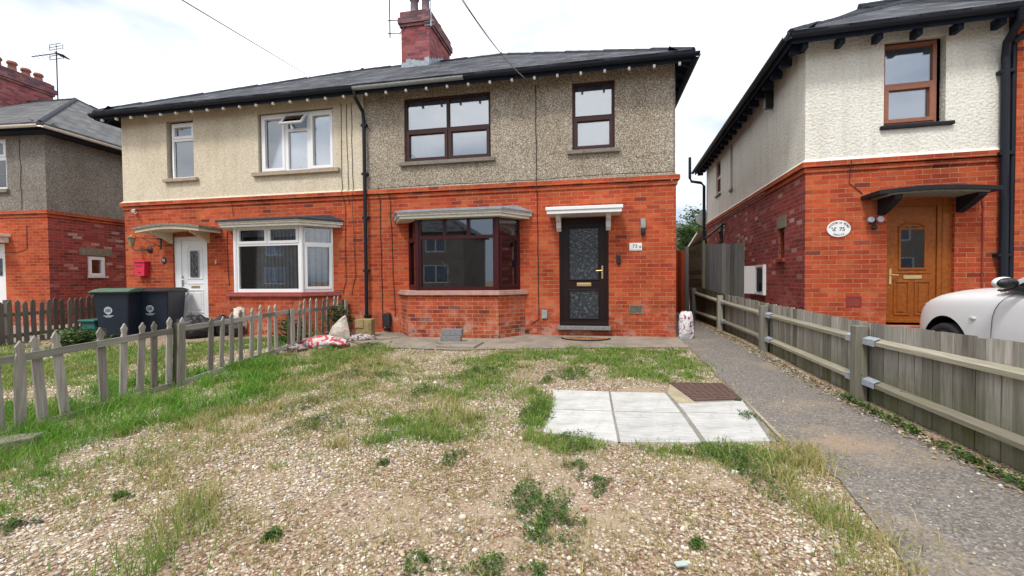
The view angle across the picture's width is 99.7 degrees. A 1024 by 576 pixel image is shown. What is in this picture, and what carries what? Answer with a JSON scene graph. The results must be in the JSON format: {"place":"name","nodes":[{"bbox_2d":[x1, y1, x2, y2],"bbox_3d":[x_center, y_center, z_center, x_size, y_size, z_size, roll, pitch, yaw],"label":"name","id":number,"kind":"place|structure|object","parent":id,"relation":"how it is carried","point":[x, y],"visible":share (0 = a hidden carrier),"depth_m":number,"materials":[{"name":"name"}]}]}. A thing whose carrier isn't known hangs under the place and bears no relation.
{"place":"outdoors","nodes":[
{"label":"outdoors","id":0,"kind":"place"},
{"bbox_2d":[13,329,80,343],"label":"path","id":1,"kind":"structure","parent":0,"point":[31,337],"depth_m":8.92,"materials":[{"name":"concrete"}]},
{"bbox_2d":[0,342,283,423],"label":"gravel","id":2,"kind":"structure","parent":0,"point":[51,390],"depth_m":5.47,"materials":[{"name":"beige gravel"}]},
{"bbox_2d":[0,329,349,391],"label":"grass","id":3,"kind":"structure","parent":0,"point":[111,355],"depth_m":6.61,"materials":[{"name":"green plant"}]},
{"bbox_2d":[0,0,879,225],"label":"sky","id":4,"kind":"structure","parent":0,"point":[119,52],"materials":[{"name":"white"}]},
{"bbox_2d":[0,341,970,575],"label":"grass","id":5,"kind":"structure","parent":0,"point":[398,420],"depth_m":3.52,"materials":[{"name":"green plant"}]},
{"bbox_2d":[0,304,1023,575],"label":"ground","id":6,"kind":"structure","parent":0,"point":[514,544],"depth_m":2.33,"materials":[{"name":"beige gravel"}]},
{"bbox_2d":[0,432,43,454],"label":"stone slab","id":7,"kind":"structure","parent":6,"relation":"on","point":[16,439],"depth_m":3.15,"materials":[{"name":"grey stone"}]},
{"bbox_2d":[0,295,96,345],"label":"picket fence","id":8,"kind":"object","parent":6,"relation":"on","point":[7,336],"visible":0.7,"depth_m":8.75,"materials":[{"name":"wood"}]},
{"bbox_2d":[0,43,126,324],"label":"semi detached house","id":9,"kind":"structure","parent":6,"relation":"on","point":[62,224],"depth_m":11.58,"materials":[{"name":"red brick"}]},
{"bbox_2d":[0,244,6,302],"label":"front door","id":10,"kind":"structure","parent":9,"relation":"in","point":[2,246],"depth_m":11.31,"materials":[{"name":"white plastic"}]},
{"bbox_2d":[0,139,9,192],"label":"window","id":11,"kind":"structure","parent":9,"relation":"in","point":[3,167],"depth_m":11.29,"materials":[{"name":"white plastic"}]},
{"bbox_2d":[88,256,108,277],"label":"window","id":12,"kind":"structure","parent":9,"relation":"in","point":[102,259],"depth_m":12.30,"materials":[{"name":"white plastic"}]},
{"bbox_2d":[39,324,114,346],"bbox_3d":[-7.827,0.928,7.808,1.086,0.549,0.941,0,1,11],"label":"garden shrub","id":13,"kind":"object","parent":6,"relation":"on","point":[79,336],"visible":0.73,"depth_m":7.72,"materials":[{"name":"green plant"}]},
{"bbox_2d":[77,318,98,338],"bbox_3d":[-8.620,0.838,8.961,0.430,0.387,0.400,0,1,11],"label":"food caddy","id":14,"kind":"object","parent":6,"relation":"on","point":[87,323],"visible":0.41,"depth_m":8.80,"materials":[{"name":"teal plastic"}]},
{"bbox_2d":[88,288,146,336],"bbox_3d":[-8.123,0.519,9.032,0.700,1.042,0.848,-1,1,-11],"label":"wheelie bin","id":15,"kind":"object","parent":6,"relation":"on","point":[116,308],"visible":0.68,"depth_m":8.72,"materials":[{"name":"plastic"}]},
{"bbox_2d":[0,348,309,504],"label":"grass","id":16,"kind":"structure","parent":6,"relation":"on","point":[173,400],"depth_m":4.05,"materials":[{"name":"green plant"}]},
{"bbox_2d":[141,287,188,332],"bbox_3d":[-7.679,0.504,9.526,0.660,1.032,0.868,-1,1,-9],"label":"wheelie bin","id":17,"kind":"object","parent":6,"relation":"on","point":[160,306],"visible":0.71,"depth_m":9.21,"materials":[{"name":"plastic"}]},
{"bbox_2d":[0,296,347,434],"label":"picket fence","id":18,"kind":"object","parent":6,"relation":"on","point":[175,345],"visible":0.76,"depth_m":4.62,"materials":[{"name":"grey wood"}]},
{"bbox_2d":[175,313,208,338],"bbox_3d":[-6.460,0.762,8.787,0.728,0.496,0.645,0,1,11],"label":"rubbish bag","id":19,"kind":"object","parent":6,"relation":"on","point":[190,319],"visible":0.71,"depth_m":8.64,"materials":[{"name":"black plastic"}]},
{"bbox_2d":[214,314,228,335],"bbox_3d":[-6.080,0.772,9.131,0.675,0.427,0.539,0,1,11],"label":"rubbish bag","id":20,"kind":"object","parent":6,"relation":"on","point":[217,329],"visible":0.35,"depth_m":8.93,"materials":[{"name":"black plastic"}]},
{"bbox_2d":[226,322,244,336],"bbox_3d":[-5.626,0.841,8.796,0.355,0.303,0.297,0,1,11],"label":"rubbish bag","id":21,"kind":"object","parent":6,"relation":"on","point":[235,329],"visible":0.38,"depth_m":8.71,"materials":[{"name":"black plastic"}]},
{"bbox_2d":[233,307,246,329],"bbox_3d":[-5.729,0.683,9.082,0.350,0.588,0.337,0,1,11],"label":"sack","id":22,"kind":"object","parent":6,"relation":"on","point":[236,311],"visible":0.34,"depth_m":9.02,"materials":[{"name":"white plastic"}]},
{"bbox_2d":[87,65,418,334],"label":"semi detached house","id":23,"kind":"structure","parent":6,"relation":"on","point":[209,178],"depth_m":9.53,"materials":[{"name":"red brick"}]},
{"bbox_2d":[126,235,152,252],"bbox_3d":[-8.646,-1.023,10.035,0.485,0.403,0.207,-1,1,-29],"label":"wall lantern","id":24,"kind":"object","parent":23,"relation":"attached to","point":[132,239],"depth_m":9.95,"materials":[{"name":"beige glass"}]},
{"bbox_2d":[132,259,149,275],"bbox_3d":[-8.656,-0.475,10.084,0.360,0.399,0.149,0,1,11],"label":"post box","id":25,"kind":"object","parent":23,"relation":"attached to","point":[141,267],"visible":1,"depth_m":10.04,"materials":[{"name":"red paint"}]},
{"bbox_2d":[135,236,161,248],"bbox_3d":[-8.343,-1.042,9.912,0.463,0.294,0.037,-1,2,-37],"label":"basket bracket","id":26,"kind":"object","parent":23,"relation":"attached to","point":[151,242],"visible":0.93,"depth_m":9.96,"materials":[{"name":"metal"}]},
{"bbox_2d":[162,122,198,182],"bbox_3d":[-7.547,-3.107,9.897,0.930,1.350,0.210,0,1,11],"label":"window","id":27,"kind":"structure","parent":23,"relation":"in","point":[182,133],"depth_m":9.96,"materials":[{"name":"white plastic"}]},
{"bbox_2d":[174,236,208,317],"bbox_3d":[-7.378,-0.153,9.938,1.020,2.060,0.200,0,1,11],"label":"front door","id":28,"kind":"structure","parent":23,"relation":"in","point":[191,271],"depth_m":9.96,"materials":[{"name":"white plastic"}]},
{"bbox_2d":[182,0,309,76],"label":"overhead wire","id":29,"kind":"object","parent":23,"relation":"on","point":[237,33],"visible":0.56,"depth_m":8.08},
{"bbox_2d":[215,215,343,334],"bbox_3d":[-5.036,-0.169,9.097,2.920,2.750,0.750,0,1,11],"label":"bay window","id":30,"kind":"structure","parent":23,"relation":"in","point":[249,247],"depth_m":9.00,"materials":[{"name":"white plastic"}]},
{"bbox_2d":[249,228,329,288],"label":"vertical blinds","id":31,"kind":"object","parent":23,"relation":"attached to","point":[292,257],"visible":0.38,"depth_m":9.09,"materials":[{"name":"white fabric"}]},
{"bbox_2d":[251,109,339,176],"bbox_3d":[-4.666,-3.120,9.281,2.100,1.345,0.301,0,1,11],"label":"window","id":32,"kind":"structure","parent":23,"relation":"in","point":[281,134],"depth_m":9.40,"materials":[{"name":"white plastic"}]},
{"bbox_2d":[291,115,330,168],"bbox_3d":[-4.626,-3.157,9.485,1.740,1.240,0.006,0,1,11],"label":"net curtain","id":33,"kind":"object","parent":23,"relation":"hanging from","point":[321,139],"visible":0.14,"depth_m":9.40,"materials":[{"name":"white fabric"}]},
{"bbox_2d":[265,315,319,342],"bbox_3d":[-4.066,0.784,7.995,1.091,0.707,0.983,1,2,43],"label":"garden shrub","id":34,"kind":"object","parent":6,"relation":"on","point":[280,328],"visible":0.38,"depth_m":7.96,"materials":[{"name":"green plant"}]},
{"bbox_2d":[284,343,307,351],"bbox_3d":[-3.614,0.987,7.221,0.439,0.133,0.283,0,1,11],"label":"sack","id":35,"kind":"object","parent":6,"relation":"on","point":[295,347],"visible":0.89,"depth_m":7.13,"materials":[{"name":"white plastic"}]},
{"bbox_2d":[286,346,359,354],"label":"leaf litter","id":36,"kind":"object","parent":6,"relation":"on","point":[313,351],"visible":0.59,"depth_m":7.11,"materials":[{"name":"brown plant"}]},
{"bbox_2d":[301,335,350,348],"bbox_3d":[-3.248,0.922,7.472,0.900,0.226,0.400,0,1,11],"label":"sack","id":37,"kind":"object","parent":6,"relation":"on","point":[319,341],"visible":0.78,"depth_m":7.34,"materials":[{"name":"white plastic"}]},
{"bbox_2d":[314,303,355,330],"bbox_3d":[-3.507,0.678,8.615,0.829,0.772,0.761,0,1,11],"label":"garden shrub","id":38,"kind":"object","parent":6,"relation":"on","point":[338,316],"visible":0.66,"depth_m":8.56,"materials":[{"name":"green plant"}]},
{"bbox_2d":[329,315,349,339],"bbox_3d":[-3.234,0.753,8.081,0.388,0.490,0.173,0,1,11],"label":"sack","id":39,"kind":"object","parent":6,"relation":"on","point":[339,327],"visible":0.85,"depth_m":8.04,"materials":[{"name":"beige fabric"}]},
{"bbox_2d":[0,339,788,575],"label":"weeds","id":40,"kind":"object","parent":6,"relation":"on","point":[695,543],"visible":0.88,"depth_m":2.48,"materials":[{"name":"green plant"}]},
{"bbox_2d":[351,0,700,338],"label":"semi detached house","id":41,"kind":"structure","parent":6,"relation":"on","point":[554,177],"depth_m":8.31,"materials":[{"name":"red brick"}]},
{"bbox_2d":[399,92,494,166],"bbox_3d":[-1.308,-3.180,8.689,2.000,1.375,0.200,0,1,11],"label":"window","id":42,"kind":"structure","parent":41,"relation":"in","point":[451,129],"depth_m":8.74,"materials":[{"name":"clear glass"}]},
{"bbox_2d":[442,261,453,286],"bbox_3d":[-1.246,-0.264,8.460,0.255,0.543,0.191,0,1,11],"label":"orchid","id":43,"kind":"object","parent":41,"relation":"on","point":[447,283],"visible":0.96,"depth_m":8.42,"materials":[{"name":"grey"}]},
{"bbox_2d":[393,205,533,338],"bbox_3d":[-1.080,-0.206,8.332,2.940,2.790,0.730,0,1,11],"label":"bay window","id":44,"kind":"structure","parent":41,"relation":"in","point":[497,311],"depth_m":8.21,"materials":[{"name":"brick"}]},
{"bbox_2d":[462,0,526,79],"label":"overhead wire","id":45,"kind":"object","parent":41,"relation":"attached to","point":[491,41],"visible":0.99,"depth_m":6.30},
{"bbox_2d":[557,217,610,330],"bbox_3d":[1.361,-0.274,8.205,1.000,2.130,0.200,0,1,11],"label":"front door","id":46,"kind":"structure","parent":41,"relation":"in","point":[583,242],"depth_m":8.26,"materials":[{"name":"black glass"}]},
{"bbox_2d":[567,80,620,154],"bbox_3d":[1.531,-3.204,8.133,0.985,1.350,0.200,0,1,11],"label":"window","id":47,"kind":"structure","parent":41,"relation":"in","point":[593,103],"depth_m":8.20,"materials":[{"name":"clear glass"}]},
{"bbox_2d":[616,254,620,263],"bbox_3d":[1.987,-0.540,8.050,0.080,0.180,0.049,0,1,11],"label":"doorbell","id":48,"kind":"object","parent":41,"relation":"attached to","point":[618,258],"visible":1,"depth_m":8.03,"materials":[{"name":"black plastic"}]},
{"bbox_2d":[629,243,641,250],"bbox_3d":[2.290,-0.764,8.002,0.225,0.140,0.017,0,1,11],"label":"house number","id":49,"kind":"object","parent":41,"relation":"attached to","point":[635,246],"visible":1,"depth_m":8.00,"materials":[{"name":"white plastic"}]},
{"bbox_2d":[640,219,645,234],"bbox_3d":[2.406,-1.127,7.926,0.085,0.290,0.104,0,1,11],"label":"security light","id":50,"kind":"object","parent":41,"relation":"attached to","point":[642,224],"visible":1,"depth_m":7.90,"materials":[{"name":"white plastic"}]},
{"bbox_2d":[544,409,617,443],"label":"paving slab","id":51,"kind":"structure","parent":6,"relation":"on","point":[599,424],"depth_m":3.57,"materials":[{"name":"white concrete"}]},
{"bbox_2d":[552,390,611,410],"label":"paving slab","id":52,"kind":"structure","parent":6,"relation":"on","point":[582,400],"depth_m":4.22,"materials":[{"name":"white concrete"}]},
{"bbox_2d":[611,392,680,412],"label":"paving slab","id":53,"kind":"structure","parent":6,"relation":"on","point":[641,402],"depth_m":4.13,"materials":[{"name":"white concrete"}]},
{"bbox_2d":[614,411,700,444],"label":"paving slab","id":54,"kind":"structure","parent":6,"relation":"on","point":[652,427],"depth_m":3.45,"materials":[{"name":"white concrete"}]},
{"bbox_2d":[541,391,775,441],"bbox_3d":[1.258,1.113,3.875,1.890,0.018,1.500,0,1,11],"label":"slab mortar","id":55,"kind":"object","parent":6,"relation":"on","point":[751,410],"visible":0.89,"depth_m":3.75,"materials":[{"name":"grey concrete"}]},
{"bbox_2d":[669,382,741,400],"bbox_3d":[2.003,1.082,4.508,0.590,0.040,0.730,0,1,11],"label":"drain cover","id":56,"kind":"object","parent":55,"relation":"on","point":[693,391],"visible":1,"depth_m":4.47,"materials":[{"name":"brown metal"}]},
{"bbox_2d":[674,560,688,566],"bbox_3d":[0.723,1.180,1.848,0.052,0.008,0.030,-1,1,-6],"label":"sweet wrapper","id":57,"kind":"object","parent":6,"relation":"on","point":[683,563],"visible":1,"depth_m":1.84,"materials":[{"name":"plastic"}]},
{"bbox_2d":[685,247,688,310],"bbox_3d":[5.041,-0.170,12.451,0.110,2.035,0.100,0,1,11],"label":"gate post","id":58,"kind":"object","parent":6,"relation":"on","point":[686,278],"visible":0.79,"depth_m":12.40,"materials":[{"name":"wood"}]},
{"bbox_2d":[676,251,684,312],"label":"side gate","id":59,"kind":"structure","parent":58,"relation":"attached to","point":[680,281],"depth_m":12.48,"materials":[{"name":"brown wood"}]},
{"bbox_2d":[676,215,701,250],"bbox_3d":[9.061,-1.446,20.954,3.022,4.250,3.049,0,1,11],"label":"bush","id":60,"kind":"object","parent":6,"relation":"on","point":[695,225],"visible":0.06,"depth_m":21.05,"materials":[{"name":"green plant"}]},
{"bbox_2d":[676,221,706,250],"bbox_3d":[7.407,-1.028,18.107,3.059,3.569,2.796,0,1,11],"label":"bush","id":61,"kind":"object","parent":6,"relation":"on","point":[689,230],"visible":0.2,"depth_m":18.04,"materials":[{"name":"green plant"}]},
{"bbox_2d":[677,203,706,242],"bbox_3d":[9.927,-1.958,23.272,4.053,5.158,3.981,0,1,11],"label":"tree","id":62,"kind":"object","parent":6,"relation":"on","point":[693,212],"visible":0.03,"depth_m":23.13,"materials":[{"name":"green plant"}]},
{"bbox_2d":[689,241,704,318],"bbox_3d":[4.942,-0.143,11.584,0.071,2.120,1.600,0,1,11],"label":"fence panel","id":63,"kind":"object","parent":6,"relation":"on","point":[696,266],"visible":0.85,"depth_m":11.42,"materials":[{"name":"wood"}]},
{"bbox_2d":[678,401,749,413],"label":"paving slab","id":64,"kind":"structure","parent":6,"relation":"on","point":[731,407],"depth_m":3.96,"materials":[{"name":"white concrete"}]},
{"bbox_2d":[705,240,744,297],"bbox_3d":[5.283,-0.177,10.722,0.930,2.020,0.080,0,1,11],"label":"fence panel","id":65,"kind":"object","parent":6,"relation":"on","point":[724,268],"visible":0.64,"depth_m":10.71,"materials":[{"name":"grey wood"}]},
{"bbox_2d":[686,412,769,443],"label":"paving slab","id":66,"kind":"structure","parent":6,"relation":"on","point":[736,427],"depth_m":3.45,"materials":[{"name":"grey concrete"}]},
{"bbox_2d":[687,0,1023,327],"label":"semi detached house","id":67,"kind":"structure","parent":6,"relation":"on","point":[827,119],"depth_m":6.86,"materials":[{"name":"red brick"}]},
{"bbox_2d":[696,212,701,224],"bbox_3d":[7.029,-2.491,15.707,0.435,0.600,0.489,-1,1,-16],"label":"satellite dish","id":68,"kind":"object","parent":67,"relation":"attached to","point":[699,218],"visible":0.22,"depth_m":15.80,"materials":[{"name":"grey metal"}]},
{"bbox_2d":[715,160,720,197],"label":"window","id":69,"kind":"structure","parent":67,"relation":"in","point":[719,163],"depth_m":13.49,"materials":[{"name":"brown glass"}]},
{"bbox_2d":[744,265,765,294],"bbox_3d":[5.351,-0.179,9.436,0.158,0.640,0.839,0,1,4],"label":"meter box","id":70,"kind":"object","parent":67,"relation":"attached to","point":[755,279],"visible":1,"depth_m":9.53,"materials":[{"name":"white plastic"}]},
{"bbox_2d":[744,266,754,293],"bbox_3d":[5.347,-0.185,9.713,0.015,0.620,0.300,-1,1,-16],"label":"cabinet door","id":71,"kind":"structure","parent":70,"relation":"in","point":[749,271],"depth_m":9.71,"materials":[{"name":"white plastic"}]},
{"bbox_2d":[775,215,785,262],"bbox_3d":[5.112,-0.919,8.136,0.160,0.860,0.470,0,1,14],"label":"window","id":72,"kind":"structure","parent":67,"relation":"in","point":[781,221],"depth_m":8.22,"materials":[{"name":"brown wood"}]},
{"bbox_2d":[827,220,850,236],"bbox_3d":[5.282,-0.957,6.984,0.336,0.270,0.019,0,1,14],"label":"house plaque","id":73,"kind":"object","parent":67,"relation":"attached to","point":[839,228],"visible":1,"depth_m":6.98,"materials":[{"name":"white ceramic"}]},
{"bbox_2d":[867,216,883,229],"bbox_3d":[5.711,-1.016,6.814,0.221,0.211,0.136,0,1,14],"label":"security light","id":74,"kind":"object","parent":67,"relation":"attached to","point":[871,220],"visible":1,"depth_m":6.78,"materials":[{"name":"white plastic"}]},
{"bbox_2d":[884,40,936,124],"bbox_3d":[6.221,-3.199,6.799,0.725,1.260,0.098,0,1,14],"label":"window","id":75,"kind":"structure","parent":67,"relation":"in","point":[910,69],"depth_m":6.81,"materials":[{"name":"clear glass"}]},
{"bbox_2d":[886,198,952,322],"bbox_3d":[6.377,-0.420,6.802,0.880,1.940,0.124,0,1,14],"label":"front door","id":76,"kind":"structure","parent":67,"relation":"in","point":[919,231],"depth_m":6.80,"materials":[{"name":"brown wood"}]},
{"bbox_2d":[691,287,1023,472],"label":"board fence","id":77,"kind":"object","parent":6,"relation":"on","point":[966,390],"visible":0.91,"depth_m":3.63,"materials":[{"name":"wood"}]},
{"bbox_2d":[347,332,688,349],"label":"pavement","id":78,"kind":"structure","parent":0,"point":[539,341],"depth_m":7.58,"materials":[{"name":"concrete"}]},
{"bbox_2d":[355,318,374,334],"bbox_3d":[-2.859,0.789,8.415,0.315,0.370,0.235,0,1,1],"label":"cardboard box","id":79,"kind":"object","parent":78,"relation":"on","point":[365,326],"visible":0.77,"depth_m":8.31,"materials":[{"name":"beige cardboard"}]},
{"bbox_2d":[354,338,391,343],"bbox_3d":[-2.524,0.988,7.928,0.670,0.055,0.733,-1,1,-31],"label":"broken flagstone","id":80,"kind":"object","parent":78,"relation":"on","point":[388,340],"visible":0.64,"depth_m":7.79,"materials":[{"name":"stone"}]},
{"bbox_2d":[349,334,376,341],"bbox_3d":[-2.770,0.922,8.040,0.561,0.143,0.291,0,1,11],"label":"sack","id":81,"kind":"object","parent":80,"relation":"on","point":[362,337],"visible":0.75,"depth_m":7.96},
{"bbox_2d":[375,334,399,338],"bbox_3d":[-2.582,0.971,8.376,0.692,0.070,0.498,1,2,44],"label":"broken flagstone","id":82,"kind":"object","parent":78,"relation":"on","point":[381,336],"visible":0.46,"depth_m":8.33,"materials":[{"name":"stone"}]},
{"bbox_2d":[436,341,483,348],"bbox_3d":[-0.882,0.983,7.420,0.689,0.060,0.539,0,1,11],"label":"broken flagstone","id":83,"kind":"object","parent":78,"relation":"on","point":[461,344],"visible":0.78,"depth_m":7.30,"materials":[{"name":"stone"}]},
{"bbox_2d":[561,337,610,340],"bbox_3d":[1.322,0.914,7.772,0.900,0.024,0.279,0,1,11],"label":"doormat","id":84,"kind":"object","parent":78,"relation":"on","point":[583,338],"visible":1,"depth_m":7.74,"materials":[{"name":"brown fabric"}]},
{"bbox_3d":[-1.149,0.962,7.696,0.380,0.018,0.180,0,1,11],"label":"tile offcut","id":85,"kind":"object","parent":78,"relation":"on","visible":0},
{"bbox_2d":[440,335,461,340],"bbox_3d":[-1.095,0.902,7.765,0.380,0.095,0.100,0,1,11],"label":"concrete block","id":86,"kind":"object","parent":85,"relation":"on","point":[450,338],"depth_m":7.72,"materials":[{"name":"grey concrete"}]},
{"bbox_2d":[441,328,462,335],"bbox_3d":[-1.073,0.793,7.774,0.380,0.118,0.110,0,1,11],"label":"concrete block","id":87,"kind":"object","parent":86,"relation":"on","point":[450,332],"depth_m":7.72,"materials":[{"name":"grey concrete"}]},
{"bbox_2d":[676,223,684,250],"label":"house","id":88,"kind":"structure","parent":0,"point":[678,225],"depth_m":41.31,"materials":[{"name":"white brick"}]},
{"bbox_2d":[676,315,1023,575],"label":"path","id":89,"kind":"structure","parent":0,"point":[987,539],"depth_m":2.65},
{"bbox_2d":[679,311,693,338],"bbox_3d":[3.125,0.665,7.750,0.249,0.510,0.145,0,1,11],"label":"gravel bag","id":90,"kind":"object","parent":89,"relation":"on","point":[686,329],"visible":1,"depth_m":7.71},
{"bbox_2d":[668,384,785,440],"bbox_3d":[1.878,1.100,3.998,0.710,0.025,1.600,0,1,11],"label":"mortar haunch","id":91,"kind":"object","parent":89,"relation":"on","point":[676,395],"visible":1,"depth_m":4.23,"materials":[{"name":"beige concrete"}]},
{"bbox_2d":[721,358,992,562],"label":"leaf litter","id":92,"kind":"object","parent":89,"relation":"on","point":[867,496],"visible":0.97,"depth_m":2.67,"materials":[{"name":"brown plant"}]},
{"bbox_2d":[695,323,1023,494],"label":"leaf litter","id":93,"kind":"object","parent":89,"relation":"on","point":[781,364],"visible":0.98,"depth_m":3.93,"materials":[{"name":"brown plant"}]},
{"bbox_2d":[833,391,1023,489],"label":"weeds","id":94,"kind":"object","parent":89,"relation":"on","point":[972,458],"visible":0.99,"depth_m":2.96,"materials":[{"name":"green plant"}]},
{"bbox_2d":[693,321,1022,493],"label":"gravel","id":95,"kind":"structure","parent":0,"point":[960,464],"depth_m":3.81,"materials":[{"name":"beige gravel"}]},
{"bbox_2d":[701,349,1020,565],"bbox_3d":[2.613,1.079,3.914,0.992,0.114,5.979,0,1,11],"label":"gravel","id":96,"kind":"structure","parent":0,"point":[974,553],"depth_m":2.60,"materials":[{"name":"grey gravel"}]},
{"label":"driveway","id":97,"kind":"structure","parent":0,"visible":0},
{"bbox_2d":[920,277,1023,341],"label":"parked car","id":98,"kind":"object","parent":97,"relation":"on","point":[997,312],"visible":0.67,"depth_m":4.87,"materials":[{"name":"white paint"}]}
]}

